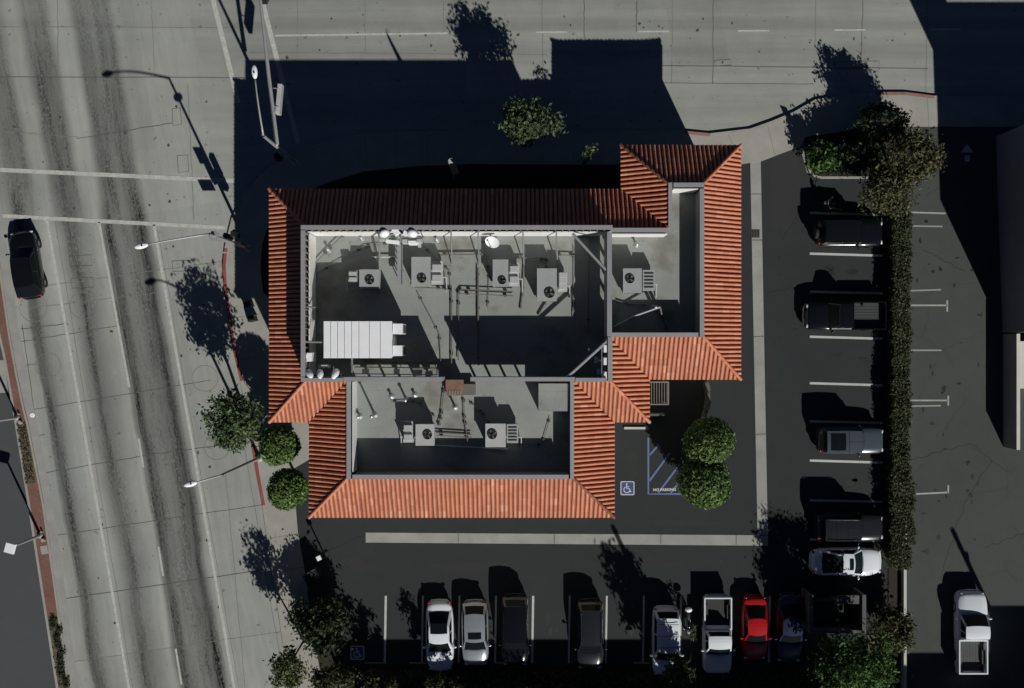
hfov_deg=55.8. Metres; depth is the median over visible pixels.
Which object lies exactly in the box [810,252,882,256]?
stall line
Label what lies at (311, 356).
satellite dishes
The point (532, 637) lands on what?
stall line
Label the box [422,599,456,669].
sedan
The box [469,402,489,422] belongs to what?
roof pipe
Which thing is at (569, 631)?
stall line
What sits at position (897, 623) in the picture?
olive tree
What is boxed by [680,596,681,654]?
stall line
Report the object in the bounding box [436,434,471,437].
roof pipe
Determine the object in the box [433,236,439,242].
roof vent
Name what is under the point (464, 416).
roof pipe
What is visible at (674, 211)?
restaurant building
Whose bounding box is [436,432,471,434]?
roof pipe
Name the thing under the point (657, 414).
wall
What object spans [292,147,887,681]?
parking lot ground
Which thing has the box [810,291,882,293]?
stall line
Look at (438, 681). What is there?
shrub
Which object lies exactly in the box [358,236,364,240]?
roof vent
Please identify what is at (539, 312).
roof pipe
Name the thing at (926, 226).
stall line
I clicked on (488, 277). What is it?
roof pipe
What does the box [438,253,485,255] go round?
roof pipe
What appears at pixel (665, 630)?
station wagon
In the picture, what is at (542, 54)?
road hairline lines
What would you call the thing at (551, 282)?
rooftop air conditioner
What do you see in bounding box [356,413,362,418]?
roof vent
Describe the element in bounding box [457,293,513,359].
roof pipe
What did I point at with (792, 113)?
kerb
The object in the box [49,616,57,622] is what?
median shrub
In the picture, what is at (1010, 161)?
side building
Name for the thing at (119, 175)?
crosswalk line
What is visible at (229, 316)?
red painted kerb
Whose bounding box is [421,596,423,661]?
stall line
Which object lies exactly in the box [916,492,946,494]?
stall line
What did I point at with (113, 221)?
crosswalk line
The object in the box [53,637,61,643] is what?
median shrub
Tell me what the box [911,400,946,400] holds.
stall line
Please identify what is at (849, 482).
asphalt stain surface
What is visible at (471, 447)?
roof pipe
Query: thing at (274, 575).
kerb
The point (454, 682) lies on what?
shrub
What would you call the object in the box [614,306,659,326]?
roof pipe
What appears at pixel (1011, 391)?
dock wall
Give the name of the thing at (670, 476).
blue aisle line
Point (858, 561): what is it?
sedan
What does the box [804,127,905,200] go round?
planting bed
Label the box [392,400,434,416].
roof pipe
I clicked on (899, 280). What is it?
hedge
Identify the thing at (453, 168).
feather banner
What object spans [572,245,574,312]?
roof pipe
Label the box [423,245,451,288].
roof pipe
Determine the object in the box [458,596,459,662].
stall line
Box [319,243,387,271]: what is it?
roof pipe
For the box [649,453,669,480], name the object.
blue aisle line
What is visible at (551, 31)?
lane line
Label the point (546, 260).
roof pipe
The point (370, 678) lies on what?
shrub
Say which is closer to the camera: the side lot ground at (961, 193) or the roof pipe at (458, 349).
the roof pipe at (458, 349)
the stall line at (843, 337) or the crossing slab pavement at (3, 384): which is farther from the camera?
the crossing slab pavement at (3, 384)
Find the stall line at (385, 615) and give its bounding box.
[384,596,386,661]
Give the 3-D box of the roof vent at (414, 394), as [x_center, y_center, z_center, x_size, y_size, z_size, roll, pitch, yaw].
[-5.778,3.028,57.450,0.400,0.300,0.390,0,90,0]
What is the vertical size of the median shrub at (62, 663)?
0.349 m
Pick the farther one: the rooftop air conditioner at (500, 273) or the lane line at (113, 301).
the lane line at (113, 301)
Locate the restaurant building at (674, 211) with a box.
[268,143,742,518]
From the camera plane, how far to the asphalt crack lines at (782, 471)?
63.86 m
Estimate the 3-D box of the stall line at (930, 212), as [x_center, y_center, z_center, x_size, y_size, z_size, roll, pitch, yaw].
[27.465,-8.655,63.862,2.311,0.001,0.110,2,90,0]
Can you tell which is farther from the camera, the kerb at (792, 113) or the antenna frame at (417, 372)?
the kerb at (792, 113)
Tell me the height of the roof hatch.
0.930 m
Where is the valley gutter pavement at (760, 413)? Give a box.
[366,161,767,545]
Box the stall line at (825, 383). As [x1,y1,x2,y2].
[810,382,882,385]
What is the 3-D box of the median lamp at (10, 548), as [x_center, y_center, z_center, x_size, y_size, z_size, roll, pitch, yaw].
[-31.065,12.652,61.930,0.780,3.880,0.702,15,90,0]
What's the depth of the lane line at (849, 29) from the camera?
63.99 m
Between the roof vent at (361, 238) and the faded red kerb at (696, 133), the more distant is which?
the faded red kerb at (696, 133)
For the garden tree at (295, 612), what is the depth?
61.93 m
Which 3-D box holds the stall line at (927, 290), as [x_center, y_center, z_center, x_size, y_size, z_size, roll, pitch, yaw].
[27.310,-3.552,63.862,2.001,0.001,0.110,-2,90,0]
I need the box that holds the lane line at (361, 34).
[275,32,446,35]
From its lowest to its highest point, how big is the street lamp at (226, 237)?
9.320 m
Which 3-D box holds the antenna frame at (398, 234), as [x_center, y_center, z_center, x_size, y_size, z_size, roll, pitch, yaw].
[-6.718,-5.970,56.165,3.235,2.879,1.717,-21,90,0]
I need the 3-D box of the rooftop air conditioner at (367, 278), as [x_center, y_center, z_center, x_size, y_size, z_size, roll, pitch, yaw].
[-8.767,-3.772,56.975,2.082,1.250,1.153,0,90,0]
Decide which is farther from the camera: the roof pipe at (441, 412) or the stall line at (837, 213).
the stall line at (837, 213)
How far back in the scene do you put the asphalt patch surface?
63.87 m
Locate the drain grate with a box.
[751,229,759,237]
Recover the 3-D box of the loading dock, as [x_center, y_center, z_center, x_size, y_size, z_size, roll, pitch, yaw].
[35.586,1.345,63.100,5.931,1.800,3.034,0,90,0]
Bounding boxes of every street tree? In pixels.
[196,383,269,454]
[262,640,312,687]
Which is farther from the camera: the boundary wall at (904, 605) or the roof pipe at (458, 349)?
the boundary wall at (904, 605)
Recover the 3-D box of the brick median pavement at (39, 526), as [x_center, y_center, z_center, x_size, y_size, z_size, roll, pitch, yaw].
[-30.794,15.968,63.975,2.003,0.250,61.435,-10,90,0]
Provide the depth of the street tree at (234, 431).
58.19 m
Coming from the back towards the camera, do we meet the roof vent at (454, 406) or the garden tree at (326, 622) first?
the garden tree at (326, 622)
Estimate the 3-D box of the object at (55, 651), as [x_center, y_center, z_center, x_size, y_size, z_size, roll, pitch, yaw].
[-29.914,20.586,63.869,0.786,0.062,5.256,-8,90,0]
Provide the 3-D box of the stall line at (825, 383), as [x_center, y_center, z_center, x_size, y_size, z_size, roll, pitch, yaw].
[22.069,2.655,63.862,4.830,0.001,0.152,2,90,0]
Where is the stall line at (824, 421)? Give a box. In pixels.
[810,420,882,423]
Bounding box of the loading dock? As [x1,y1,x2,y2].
[1020,341,1023,388]
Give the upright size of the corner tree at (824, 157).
2.457 m
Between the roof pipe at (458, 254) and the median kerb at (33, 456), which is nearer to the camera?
the roof pipe at (458, 254)
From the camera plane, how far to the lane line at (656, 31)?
63.99 m
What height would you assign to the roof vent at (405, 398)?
0.750 m
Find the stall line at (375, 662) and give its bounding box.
[365,662,386,663]
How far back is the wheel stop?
63.75 m
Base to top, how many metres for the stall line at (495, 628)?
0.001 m
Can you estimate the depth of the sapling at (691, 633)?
61.98 m
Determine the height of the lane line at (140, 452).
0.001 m
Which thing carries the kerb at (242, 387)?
on the road at (472, 72)
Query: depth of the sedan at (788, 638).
62.90 m
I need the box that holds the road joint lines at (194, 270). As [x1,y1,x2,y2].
[14,0,927,598]
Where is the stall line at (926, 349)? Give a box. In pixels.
[911,349,941,350]
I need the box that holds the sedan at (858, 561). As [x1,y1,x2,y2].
[809,546,880,579]
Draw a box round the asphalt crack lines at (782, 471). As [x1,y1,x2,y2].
[326,179,1023,579]
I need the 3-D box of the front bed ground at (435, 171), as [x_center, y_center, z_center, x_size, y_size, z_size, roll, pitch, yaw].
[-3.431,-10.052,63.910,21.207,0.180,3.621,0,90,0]
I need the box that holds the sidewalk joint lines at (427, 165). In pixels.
[233,99,928,611]
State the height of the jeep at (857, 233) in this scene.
1.859 m
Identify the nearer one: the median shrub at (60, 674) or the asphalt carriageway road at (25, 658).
the median shrub at (60, 674)
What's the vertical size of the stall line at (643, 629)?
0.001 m
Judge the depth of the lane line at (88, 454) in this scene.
63.99 m
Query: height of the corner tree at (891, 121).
4.446 m
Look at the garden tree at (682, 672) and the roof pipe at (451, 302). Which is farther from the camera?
the garden tree at (682, 672)
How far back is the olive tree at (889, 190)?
60.31 m
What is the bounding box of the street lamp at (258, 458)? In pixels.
[184,455,261,486]
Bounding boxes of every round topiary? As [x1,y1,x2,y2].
[258,424,301,466]
[266,468,308,511]
[675,458,732,509]
[681,414,736,467]
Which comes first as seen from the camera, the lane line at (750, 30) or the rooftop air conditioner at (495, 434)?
the rooftop air conditioner at (495, 434)
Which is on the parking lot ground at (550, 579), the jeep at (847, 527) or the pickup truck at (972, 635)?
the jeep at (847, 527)
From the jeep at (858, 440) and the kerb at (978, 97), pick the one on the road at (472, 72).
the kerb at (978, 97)
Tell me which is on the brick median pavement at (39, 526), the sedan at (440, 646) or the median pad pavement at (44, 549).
the median pad pavement at (44, 549)
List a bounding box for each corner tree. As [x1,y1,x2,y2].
[804,132,841,175]
[847,99,913,150]
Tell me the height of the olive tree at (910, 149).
5.366 m
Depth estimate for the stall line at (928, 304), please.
63.86 m
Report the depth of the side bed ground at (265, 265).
63.82 m
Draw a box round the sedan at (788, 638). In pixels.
[773,592,806,661]
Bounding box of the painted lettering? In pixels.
[653,488,675,490]
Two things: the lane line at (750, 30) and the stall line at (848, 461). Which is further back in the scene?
the lane line at (750, 30)
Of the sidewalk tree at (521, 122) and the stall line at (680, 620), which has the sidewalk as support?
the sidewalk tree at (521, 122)
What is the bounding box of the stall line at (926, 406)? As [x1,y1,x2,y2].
[912,405,940,406]
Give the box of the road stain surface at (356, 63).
[38,13,892,677]
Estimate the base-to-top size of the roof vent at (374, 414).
1.550 m
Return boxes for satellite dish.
[485,236,498,247]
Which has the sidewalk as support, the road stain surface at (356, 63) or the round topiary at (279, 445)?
the round topiary at (279, 445)
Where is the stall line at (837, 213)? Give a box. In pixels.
[810,212,882,215]
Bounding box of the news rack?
[243,301,257,321]
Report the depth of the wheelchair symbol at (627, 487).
63.86 m
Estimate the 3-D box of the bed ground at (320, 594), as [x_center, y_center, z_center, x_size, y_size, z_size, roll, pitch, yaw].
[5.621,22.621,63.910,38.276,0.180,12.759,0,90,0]
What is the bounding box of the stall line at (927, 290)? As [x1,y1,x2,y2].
[911,289,940,291]
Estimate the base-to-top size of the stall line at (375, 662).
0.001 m
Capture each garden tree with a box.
[283,589,311,635]
[287,596,357,661]
[660,652,695,687]
[807,619,912,687]
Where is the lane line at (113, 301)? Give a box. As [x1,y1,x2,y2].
[98,222,129,386]
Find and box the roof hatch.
[446,380,463,395]
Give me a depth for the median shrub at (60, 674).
63.69 m
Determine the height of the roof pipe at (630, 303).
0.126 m
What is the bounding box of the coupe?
[739,594,771,659]
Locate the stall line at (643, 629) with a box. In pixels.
[642,596,644,661]
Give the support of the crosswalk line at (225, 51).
on the road at (472, 72)
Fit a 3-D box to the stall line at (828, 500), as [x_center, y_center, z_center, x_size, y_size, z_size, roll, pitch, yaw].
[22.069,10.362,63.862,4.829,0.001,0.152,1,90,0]
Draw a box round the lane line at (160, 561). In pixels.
[158,547,163,575]
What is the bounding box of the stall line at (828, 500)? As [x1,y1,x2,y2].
[810,499,882,502]
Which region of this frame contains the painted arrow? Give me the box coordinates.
[961,144,972,161]
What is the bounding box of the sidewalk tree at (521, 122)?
[493,94,568,149]
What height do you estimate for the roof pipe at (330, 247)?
0.206 m
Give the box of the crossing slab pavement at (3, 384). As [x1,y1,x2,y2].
[0,360,7,392]
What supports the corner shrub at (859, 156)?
on the planting bed at (806, 143)
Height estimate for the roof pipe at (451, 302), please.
0.215 m
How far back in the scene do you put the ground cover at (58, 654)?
63.79 m
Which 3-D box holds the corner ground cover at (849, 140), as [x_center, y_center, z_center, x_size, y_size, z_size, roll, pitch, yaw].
[22.082,-12.645,63.613,5.388,0.621,3.303,0,90,0]
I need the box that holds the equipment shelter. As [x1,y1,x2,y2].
[324,321,405,357]
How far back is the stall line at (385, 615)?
63.86 m
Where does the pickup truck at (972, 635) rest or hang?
on the side lot ground at (961, 193)
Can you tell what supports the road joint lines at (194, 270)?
on the road at (472, 72)
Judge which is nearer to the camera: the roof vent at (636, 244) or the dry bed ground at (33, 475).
the roof vent at (636, 244)
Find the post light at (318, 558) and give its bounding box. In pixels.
[316,552,323,560]
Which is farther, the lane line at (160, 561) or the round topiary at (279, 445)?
the lane line at (160, 561)
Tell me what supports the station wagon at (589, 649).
on the parking lot ground at (550, 579)
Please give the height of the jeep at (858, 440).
1.875 m
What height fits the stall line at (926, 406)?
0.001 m
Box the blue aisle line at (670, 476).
[658,463,680,492]
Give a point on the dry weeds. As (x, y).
(26, 454)
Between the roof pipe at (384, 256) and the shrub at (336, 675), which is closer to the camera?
the roof pipe at (384, 256)
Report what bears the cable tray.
on the restaurant building at (674, 211)
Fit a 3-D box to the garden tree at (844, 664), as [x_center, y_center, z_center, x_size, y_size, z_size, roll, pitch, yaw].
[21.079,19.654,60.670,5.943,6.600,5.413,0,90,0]
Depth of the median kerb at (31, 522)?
63.84 m
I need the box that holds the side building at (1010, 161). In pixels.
[996,125,1023,332]
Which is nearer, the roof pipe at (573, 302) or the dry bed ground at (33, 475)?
the roof pipe at (573, 302)
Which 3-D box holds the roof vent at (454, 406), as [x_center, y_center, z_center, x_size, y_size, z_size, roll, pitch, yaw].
[-3.381,3.750,57.300,0.400,0.600,0.390,0,90,0]
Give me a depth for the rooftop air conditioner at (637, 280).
56.45 m
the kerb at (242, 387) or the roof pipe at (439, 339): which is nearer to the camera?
the roof pipe at (439, 339)
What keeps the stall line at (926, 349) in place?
on the side lot ground at (961, 193)
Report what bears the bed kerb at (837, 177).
on the planting bed at (806, 143)
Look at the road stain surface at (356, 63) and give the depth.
63.99 m
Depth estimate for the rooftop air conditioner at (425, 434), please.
56.45 m
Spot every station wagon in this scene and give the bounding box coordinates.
[574,598,606,667]
[650,605,683,674]
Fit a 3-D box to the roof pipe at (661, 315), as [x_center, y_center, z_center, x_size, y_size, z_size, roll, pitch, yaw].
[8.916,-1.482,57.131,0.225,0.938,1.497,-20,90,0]
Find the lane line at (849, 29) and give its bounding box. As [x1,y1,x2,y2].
[834,29,865,30]
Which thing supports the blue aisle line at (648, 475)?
on the parking lot ground at (550, 579)
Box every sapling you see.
[580,143,598,166]
[688,625,696,641]
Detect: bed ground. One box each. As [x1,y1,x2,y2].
[17,422,35,483]
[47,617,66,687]
[261,228,268,297]
[307,590,886,687]
[313,164,620,188]
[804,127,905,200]
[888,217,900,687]
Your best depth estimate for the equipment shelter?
54.90 m
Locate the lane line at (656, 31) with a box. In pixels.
[638,30,668,31]
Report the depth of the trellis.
61.37 m
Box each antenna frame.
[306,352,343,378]
[354,366,436,375]
[379,229,423,265]
[595,341,607,378]
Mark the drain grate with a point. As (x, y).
(755, 233)
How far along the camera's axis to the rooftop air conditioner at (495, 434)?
56.45 m
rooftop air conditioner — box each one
[346,269,380,289]
[400,421,434,447]
[411,257,446,291]
[485,423,521,448]
[493,260,522,291]
[537,268,569,301]
[622,268,657,297]
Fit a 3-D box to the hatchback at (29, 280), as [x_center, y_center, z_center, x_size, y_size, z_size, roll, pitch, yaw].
[-31.772,-5.193,63.230,2.188,1.520,4.552,-9,90,0]
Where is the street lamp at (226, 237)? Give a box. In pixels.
[134,229,251,252]
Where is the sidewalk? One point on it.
(320, 165)
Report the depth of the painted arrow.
63.86 m
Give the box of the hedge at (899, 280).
[883,200,917,570]
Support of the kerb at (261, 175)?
on the road at (472, 72)
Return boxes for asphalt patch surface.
[335,148,817,574]
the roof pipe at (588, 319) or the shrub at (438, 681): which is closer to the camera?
the roof pipe at (588, 319)
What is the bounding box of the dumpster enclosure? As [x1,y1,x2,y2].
[801,587,865,633]
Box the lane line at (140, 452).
[138,438,143,467]
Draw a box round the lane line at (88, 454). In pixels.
[46,220,129,687]
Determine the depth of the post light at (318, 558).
62.25 m
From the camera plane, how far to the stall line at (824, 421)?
63.86 m
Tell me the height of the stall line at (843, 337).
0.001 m
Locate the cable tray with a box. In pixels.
[397,244,403,284]
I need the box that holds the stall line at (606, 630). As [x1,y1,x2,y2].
[605,596,607,662]
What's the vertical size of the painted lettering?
0.001 m
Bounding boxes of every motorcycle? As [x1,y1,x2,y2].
[683,605,691,635]
[817,196,847,209]
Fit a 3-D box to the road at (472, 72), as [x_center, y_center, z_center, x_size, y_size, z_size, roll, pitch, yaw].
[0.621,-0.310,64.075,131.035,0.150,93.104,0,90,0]
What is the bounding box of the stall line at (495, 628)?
[494,596,496,661]
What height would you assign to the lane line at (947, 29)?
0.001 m
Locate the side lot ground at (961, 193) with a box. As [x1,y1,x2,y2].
[906,127,1023,687]
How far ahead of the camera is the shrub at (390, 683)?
61.51 m
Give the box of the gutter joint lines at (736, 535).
[458,336,767,544]
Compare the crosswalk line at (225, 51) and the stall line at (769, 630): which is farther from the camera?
the crosswalk line at (225, 51)
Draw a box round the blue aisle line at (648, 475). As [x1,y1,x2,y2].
[647,438,681,494]
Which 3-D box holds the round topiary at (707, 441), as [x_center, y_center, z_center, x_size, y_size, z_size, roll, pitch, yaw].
[12.433,6.239,61.727,3.438,4.286,3.588,0,90,0]
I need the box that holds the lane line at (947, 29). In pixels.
[930,28,960,29]
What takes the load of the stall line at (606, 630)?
on the parking lot ground at (550, 579)
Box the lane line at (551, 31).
[536,31,566,32]
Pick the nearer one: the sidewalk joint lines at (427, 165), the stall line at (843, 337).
the sidewalk joint lines at (427, 165)
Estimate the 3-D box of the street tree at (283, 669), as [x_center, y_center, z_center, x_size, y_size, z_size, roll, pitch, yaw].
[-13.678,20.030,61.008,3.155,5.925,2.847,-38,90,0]
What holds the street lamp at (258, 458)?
on the sidewalk
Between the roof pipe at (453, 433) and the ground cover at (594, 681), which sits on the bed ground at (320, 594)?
the ground cover at (594, 681)
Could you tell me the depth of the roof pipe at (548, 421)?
57.49 m
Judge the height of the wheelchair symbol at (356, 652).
0.010 m
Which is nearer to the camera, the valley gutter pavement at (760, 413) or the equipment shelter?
the equipment shelter
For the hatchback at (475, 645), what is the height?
1.528 m
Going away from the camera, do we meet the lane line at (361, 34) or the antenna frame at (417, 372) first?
the antenna frame at (417, 372)
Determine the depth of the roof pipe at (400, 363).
57.48 m
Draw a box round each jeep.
[813,216,882,248]
[814,512,882,544]
[816,424,882,456]
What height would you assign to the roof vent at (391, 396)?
0.350 m
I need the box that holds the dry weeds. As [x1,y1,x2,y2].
[16,424,34,483]
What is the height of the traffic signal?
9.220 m
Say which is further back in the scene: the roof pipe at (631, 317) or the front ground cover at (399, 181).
the front ground cover at (399, 181)
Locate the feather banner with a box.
[448,158,458,179]
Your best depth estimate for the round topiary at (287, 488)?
59.95 m
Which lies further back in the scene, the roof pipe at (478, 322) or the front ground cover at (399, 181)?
the front ground cover at (399, 181)
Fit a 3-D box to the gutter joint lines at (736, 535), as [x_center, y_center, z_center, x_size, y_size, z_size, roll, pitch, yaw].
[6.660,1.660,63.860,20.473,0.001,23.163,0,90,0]
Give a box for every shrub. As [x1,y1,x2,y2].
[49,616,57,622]
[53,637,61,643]
[56,660,64,666]
[57,670,64,677]
[308,659,359,687]
[359,668,382,687]
[377,675,399,687]
[424,671,445,687]
[446,675,463,687]
[831,139,885,180]
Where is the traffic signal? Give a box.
[251,0,298,165]
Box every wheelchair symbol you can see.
[350,646,363,659]
[621,481,633,494]
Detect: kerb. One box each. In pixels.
[0,268,69,687]
[0,335,57,687]
[222,248,242,380]
[224,131,682,247]
[240,381,246,399]
[251,435,264,504]
[262,505,294,687]
[683,131,709,135]
[710,92,875,135]
[808,167,867,178]
[876,92,933,98]
[934,96,1023,98]
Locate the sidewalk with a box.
[226,95,1023,687]
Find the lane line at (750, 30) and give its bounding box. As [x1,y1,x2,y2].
[738,30,768,31]
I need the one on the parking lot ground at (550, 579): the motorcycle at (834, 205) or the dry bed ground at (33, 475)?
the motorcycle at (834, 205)
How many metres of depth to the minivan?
62.40 m
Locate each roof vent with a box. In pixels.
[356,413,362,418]
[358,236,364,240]
[370,411,377,417]
[388,393,394,399]
[403,396,409,402]
[412,392,417,397]
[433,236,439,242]
[452,404,457,409]
[633,241,639,247]
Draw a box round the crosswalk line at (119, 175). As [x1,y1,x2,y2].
[0,168,234,182]
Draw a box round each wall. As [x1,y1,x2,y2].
[650,413,664,415]
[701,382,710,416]
[901,243,906,687]
[1003,334,1019,449]
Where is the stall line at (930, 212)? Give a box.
[911,212,945,213]
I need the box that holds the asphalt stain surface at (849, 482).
[347,220,986,654]
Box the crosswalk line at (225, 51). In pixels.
[211,0,239,102]
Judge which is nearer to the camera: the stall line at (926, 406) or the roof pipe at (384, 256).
the roof pipe at (384, 256)
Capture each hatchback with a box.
[5,230,47,299]
[459,599,491,664]
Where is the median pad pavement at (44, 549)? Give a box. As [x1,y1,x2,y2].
[40,545,47,553]
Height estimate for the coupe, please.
1.460 m
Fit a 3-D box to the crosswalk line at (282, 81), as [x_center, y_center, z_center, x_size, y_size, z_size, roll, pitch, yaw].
[-15.329,-17.982,63.992,0.314,0.001,9.777,-14,90,0]
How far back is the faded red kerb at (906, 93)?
63.84 m
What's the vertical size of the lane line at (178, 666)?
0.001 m
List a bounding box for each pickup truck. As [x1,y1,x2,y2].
[701,593,735,672]
[802,298,886,332]
[951,589,991,674]
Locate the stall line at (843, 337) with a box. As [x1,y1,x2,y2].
[810,336,882,339]
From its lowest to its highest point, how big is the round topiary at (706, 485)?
4.192 m
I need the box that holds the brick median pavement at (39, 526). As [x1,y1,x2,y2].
[0,267,68,678]
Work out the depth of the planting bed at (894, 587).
63.81 m
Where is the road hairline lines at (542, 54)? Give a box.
[0,0,927,687]
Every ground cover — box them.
[50,621,65,687]
[316,166,618,188]
[342,668,817,687]
[806,129,886,175]
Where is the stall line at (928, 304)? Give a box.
[911,304,945,305]
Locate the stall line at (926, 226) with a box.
[912,225,942,226]
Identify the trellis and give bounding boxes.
[650,380,668,404]
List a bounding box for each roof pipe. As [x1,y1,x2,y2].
[315,236,343,263]
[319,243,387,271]
[365,360,435,363]
[372,256,395,257]
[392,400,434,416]
[415,287,452,364]
[417,292,441,364]
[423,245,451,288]
[434,444,507,449]
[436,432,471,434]
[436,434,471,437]
[437,387,444,425]
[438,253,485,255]
[457,289,513,293]
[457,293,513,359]
[462,398,468,441]
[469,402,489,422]
[477,267,479,364]
[482,236,489,307]
[514,257,547,267]
[516,418,549,444]
[519,264,524,308]
[538,302,546,315]
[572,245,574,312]
[587,238,589,333]
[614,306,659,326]
[616,300,646,305]
[657,307,667,330]
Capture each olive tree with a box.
[857,159,921,219]
[866,600,916,656]
[879,124,947,191]
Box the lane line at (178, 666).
[175,648,181,684]
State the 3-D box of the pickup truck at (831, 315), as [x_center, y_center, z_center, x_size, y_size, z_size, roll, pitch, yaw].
[21.724,-1.833,62.965,5.412,1.799,2.288,0,90,0]
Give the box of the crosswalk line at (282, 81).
[263,4,299,143]
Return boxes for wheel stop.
[624,427,644,428]
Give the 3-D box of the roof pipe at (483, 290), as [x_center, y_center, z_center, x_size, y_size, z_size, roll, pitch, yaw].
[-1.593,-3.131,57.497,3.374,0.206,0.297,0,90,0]
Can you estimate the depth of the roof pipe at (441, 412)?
57.40 m
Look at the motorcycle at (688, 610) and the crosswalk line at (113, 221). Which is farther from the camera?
the crosswalk line at (113, 221)
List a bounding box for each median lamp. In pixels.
[0,413,22,423]
[4,531,45,553]
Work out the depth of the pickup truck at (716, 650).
62.84 m
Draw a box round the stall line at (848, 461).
[810,459,882,463]
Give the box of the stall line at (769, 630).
[768,596,770,662]
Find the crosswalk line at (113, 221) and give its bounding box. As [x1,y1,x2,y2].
[2,214,224,229]
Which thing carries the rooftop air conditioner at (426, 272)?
on the restaurant building at (674, 211)
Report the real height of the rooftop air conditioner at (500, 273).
1.250 m
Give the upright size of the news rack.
1.050 m
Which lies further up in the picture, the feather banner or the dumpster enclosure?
the feather banner
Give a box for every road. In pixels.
[0,0,1023,687]
[0,346,55,687]
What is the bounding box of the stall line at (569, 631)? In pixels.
[568,596,570,662]
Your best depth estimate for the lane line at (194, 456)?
63.99 m
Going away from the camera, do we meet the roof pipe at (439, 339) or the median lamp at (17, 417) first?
the roof pipe at (439, 339)
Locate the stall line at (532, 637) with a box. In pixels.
[531,596,533,662]
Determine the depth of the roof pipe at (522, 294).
57.47 m
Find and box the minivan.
[498,593,531,664]
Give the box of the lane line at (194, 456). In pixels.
[153,225,234,687]
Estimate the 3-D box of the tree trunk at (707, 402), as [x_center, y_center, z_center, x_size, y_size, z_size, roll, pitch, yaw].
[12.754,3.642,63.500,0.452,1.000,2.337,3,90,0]
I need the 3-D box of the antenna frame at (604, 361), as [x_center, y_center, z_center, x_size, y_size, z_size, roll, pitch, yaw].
[5.143,0.946,56.301,0.718,2.603,2.199,0,90,0]

